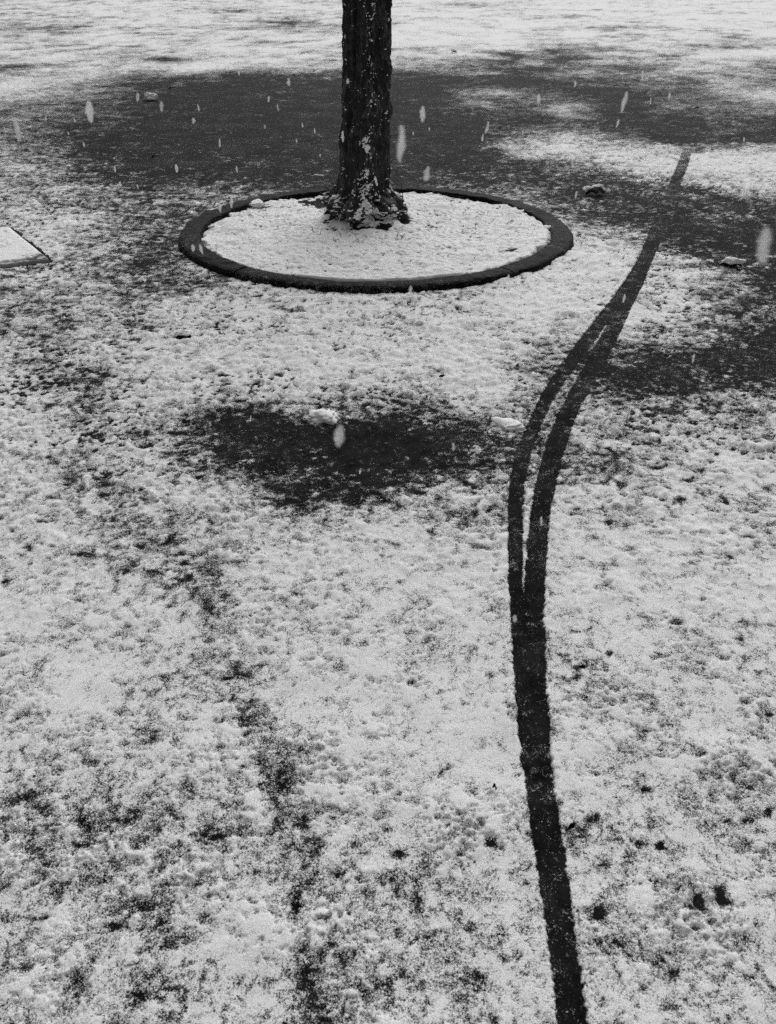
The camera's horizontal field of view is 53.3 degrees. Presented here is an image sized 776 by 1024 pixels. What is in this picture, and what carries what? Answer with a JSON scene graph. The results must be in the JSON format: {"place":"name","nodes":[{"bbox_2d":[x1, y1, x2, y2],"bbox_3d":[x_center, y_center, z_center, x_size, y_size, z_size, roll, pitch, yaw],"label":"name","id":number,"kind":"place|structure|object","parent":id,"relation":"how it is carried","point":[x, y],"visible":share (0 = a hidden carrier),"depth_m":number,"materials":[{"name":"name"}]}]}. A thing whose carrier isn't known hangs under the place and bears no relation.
{"place":"outdoors","nodes":[
{"label":"outdoors","id":0,"kind":"place"},
{"bbox_2d":[0,10,775,1023],"bbox_3d":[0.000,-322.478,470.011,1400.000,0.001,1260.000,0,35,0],"label":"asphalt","id":1,"kind":"structure","parent":0,"point":[360,442],"depth_m":4.94,"materials":[{"name":"black asphalt"}]},
{"bbox_2d":[0,227,48,267],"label":"inspection slab","id":2,"kind":"structure","parent":1,"relation":"on","point":[16,249],"depth_m":4.87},
{"bbox_2d":[143,93,157,99],"bbox_3d":[-3.421,-5.980,11.122,0.208,0.100,0.207,-12,36,-16],"label":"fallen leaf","id":3,"kind":"object","parent":1,"relation":"on","point":[150,96],"visible":1,"depth_m":11.07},
{"bbox_2d":[174,329,193,339],"bbox_3d":[-0.992,-0.870,3.777,0.090,0.038,0.085,-26,43,-33],"label":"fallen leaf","id":4,"kind":"object","parent":1,"relation":"on","point":[180,333],"visible":0.98,"depth_m":3.76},
{"bbox_2d":[178,186,573,293],"bbox_3d":[-0.083,-1.960,5.364,2.694,0.056,2.585,0,35,0],"label":"tree kerb","id":5,"kind":"object","parent":1,"relation":"on","point":[191,247],"visible":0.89,"depth_m":4.73,"materials":[{"name":"grey concrete"}]},
{"bbox_2d":[202,192,550,281],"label":"snow","id":6,"kind":"structure","parent":5,"relation":"in","point":[291,243],"depth_m":5.07,"materials":[{"name":"snow"}]},
{"bbox_2d":[249,199,272,206],"bbox_3d":[-0.966,-2.347,5.870,0.184,0.037,0.124,0,35,0],"label":"snow lump","id":7,"kind":"object","parent":6,"relation":"on","point":[257,203],"visible":1,"depth_m":5.85,"materials":[{"name":"white snow"}]},
{"bbox_2d":[321,0,408,227],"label":"tree","id":8,"kind":"object","parent":6,"relation":"on","point":[362,191],"visible":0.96,"depth_m":5.07,"materials":[{"name":"black plant"}]},
{"bbox_2d":[231,198,534,259],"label":"dead stems","id":9,"kind":"object","parent":6,"relation":"on","point":[364,235],"visible":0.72,"depth_m":5.15,"materials":[{"name":"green plant"}]},
{"bbox_2d":[0,0,775,1023],"bbox_3d":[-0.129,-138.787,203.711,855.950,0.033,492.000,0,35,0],"label":"snow cover","id":10,"kind":"object","parent":1,"relation":"on","point":[366,648],"visible":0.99,"depth_m":2.25,"materials":[{"name":"snow"}]},
{"bbox_2d":[308,409,338,424],"bbox_3d":[-0.257,-0.392,3.089,0.121,0.039,0.119,0,35,0],"label":"snow lump","id":11,"kind":"object","parent":10,"relation":"on","point":[328,416],"visible":1,"depth_m":3.07,"materials":[{"name":"white snow"}]},
{"bbox_2d":[491,417,526,432],"bbox_3d":[0.471,-0.347,3.026,0.145,0.035,0.101,0,35,0],"label":"snow lump","id":12,"kind":"object","parent":10,"relation":"on","point":[509,424],"visible":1,"depth_m":3.02,"materials":[{"name":"white snow"}]},
{"bbox_2d":[568,822,575,828],"bbox_3d":[0.378,0.644,1.589,0.016,0.010,0.013,1,35,1],"label":"leaf fragment","id":13,"kind":"object","parent":10,"relation":"on","point":[571,825],"visible":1,"depth_m":1.59,"materials":[{"name":"black plant"}]},
{"bbox_2d":[718,257,745,266],"bbox_3d":[2.094,-1.525,4.710,0.170,0.056,0.087,6,35,8],"label":"fallen leaf","id":14,"kind":"object","parent":10,"relation":"on","point":[731,261],"visible":1,"depth_m":4.69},
{"bbox_2d":[582,184,605,193],"bbox_3d":[1.679,-2.620,6.277,0.169,0.072,0.158,24,41,30],"label":"fallen leaf","id":15,"kind":"object","parent":1,"relation":"on","point":[596,188],"visible":1,"depth_m":6.25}
]}

